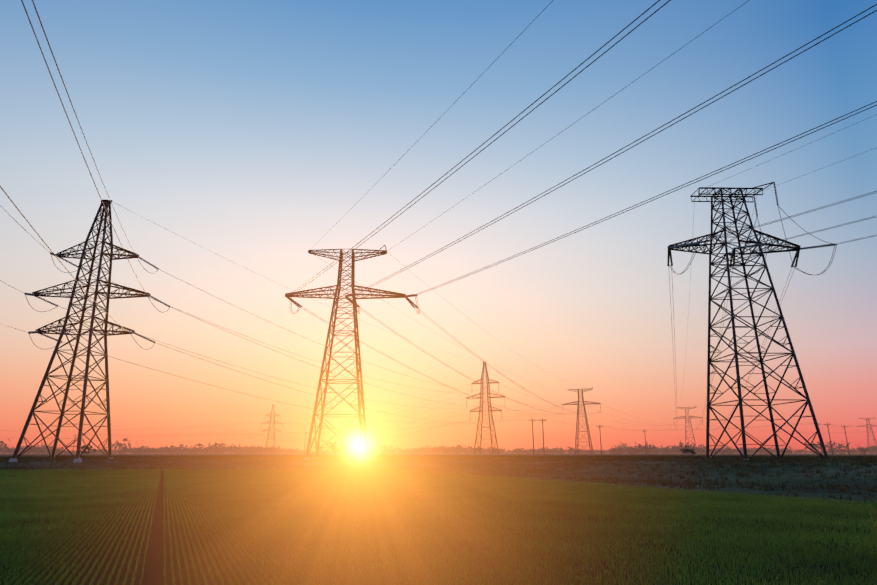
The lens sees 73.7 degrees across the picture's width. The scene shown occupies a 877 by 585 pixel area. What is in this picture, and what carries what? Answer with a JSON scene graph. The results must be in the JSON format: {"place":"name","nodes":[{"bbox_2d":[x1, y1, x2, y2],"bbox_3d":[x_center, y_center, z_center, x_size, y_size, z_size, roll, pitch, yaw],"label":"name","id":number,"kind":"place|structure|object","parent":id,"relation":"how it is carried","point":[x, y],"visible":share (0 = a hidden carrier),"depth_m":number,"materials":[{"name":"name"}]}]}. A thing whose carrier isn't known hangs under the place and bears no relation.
{"place":"outdoors","nodes":[
{"label":"outdoors","id":0,"kind":"place"},
{"bbox_2d":[0,453,876,584],"bbox_3d":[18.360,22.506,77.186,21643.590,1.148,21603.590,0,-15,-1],"label":"terrain","id":1,"kind":"structure","parent":0,"point":[153,568],"depth_m":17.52,"materials":[{"name":"green plant"}]},
{"bbox_2d":[8,200,169,462],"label":"double circuit pylon","id":2,"kind":"object","parent":1,"relation":"on","point":[64,329],"depth_m":88.45,"materials":[{"name":"metal"}]},
{"bbox_2d":[262,404,282,453],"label":"pylon","id":3,"kind":"object","parent":1,"relation":"on","point":[269,428],"depth_m":484.73,"materials":[{"name":"metal"}]},
{"bbox_2d":[285,245,419,460],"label":"pylon","id":4,"kind":"object","parent":1,"relation":"on","point":[355,305],"depth_m":92.93,"materials":[{"name":"metal"}]},
{"bbox_2d":[0,468,876,584],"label":"winter wheat rows","id":5,"kind":"object","parent":1,"relation":"on","point":[473,494],"visible":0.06,"depth_m":14.46,"materials":[{"name":"green plant"}]},
{"bbox_2d":[0,438,876,456],"bbox_3d":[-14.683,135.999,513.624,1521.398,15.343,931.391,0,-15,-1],"label":"tree line","id":6,"kind":"object","parent":1,"relation":"on","point":[443,449],"visible":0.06,"depth_m":510.41,"materials":[{"name":"plant"}]},
{"bbox_2d":[466,362,504,454],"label":"pylon","id":7,"kind":"object","parent":1,"relation":"on","point":[482,406],"depth_m":256.35,"materials":[{"name":"metal"}]},
{"bbox_2d":[532,418,533,455],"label":"wood pole","id":8,"kind":"object","parent":1,"relation":"on","point":[533,437],"depth_m":165.52,"materials":[{"name":"brown wood"}]},
{"bbox_2d":[236,417,864,434],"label":"line wires","id":9,"kind":"object","parent":8,"relation":"attached to","point":[538,419],"visible":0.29,"depth_m":212.88,"materials":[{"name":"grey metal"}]},
{"bbox_2d":[539,418,545,455],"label":"wood pole","id":10,"kind":"object","parent":1,"relation":"on","point":[542,420],"depth_m":166.61,"materials":[{"name":"brown wood"}]},
{"bbox_2d":[562,387,600,454],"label":"pylon","id":11,"kind":"object","parent":1,"relation":"on","point":[586,421],"depth_m":300.33,"materials":[{"name":"metal"}]},
{"bbox_2d":[0,0,876,444],"bbox_3d":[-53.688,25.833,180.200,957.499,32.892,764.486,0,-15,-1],"label":"power lines conductors","id":12,"kind":"object","parent":11,"relation":"attached to","point":[500,216],"depth_m":53.12,"materials":[{"name":"grey metal"}]},
{"bbox_2d":[597,424,602,454],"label":"wood pole","id":13,"kind":"object","parent":1,"relation":"on","point":[599,426],"depth_m":207.87,"materials":[{"name":"brown wood"}]},
{"bbox_2d":[673,406,702,453],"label":"pylon","id":14,"kind":"object","parent":1,"relation":"on","point":[685,426],"depth_m":464.79,"materials":[{"name":"metal"}]},
{"bbox_2d":[667,182,836,459],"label":"pylon anchor","id":15,"kind":"object","parent":1,"relation":"on","point":[760,253],"visible":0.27,"depth_m":81.12,"materials":[{"name":"metal"}]},
{"bbox_2d":[824,423,832,455],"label":"wood pole","id":16,"kind":"object","parent":1,"relation":"on","point":[827,424],"visible":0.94,"depth_m":193.40,"materials":[{"name":"brown wood"}]},
{"bbox_2d":[857,418,876,447],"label":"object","id":17,"kind":"object","parent":1,"relation":"on","point":[868,432],"visible":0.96,"depth_m":553.99,"materials":[{"name":"metal"}]},
{"bbox_2d":[0,0,876,452],"label":"sky","id":18,"kind":"structure","parent":0,"point":[257,135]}
]}

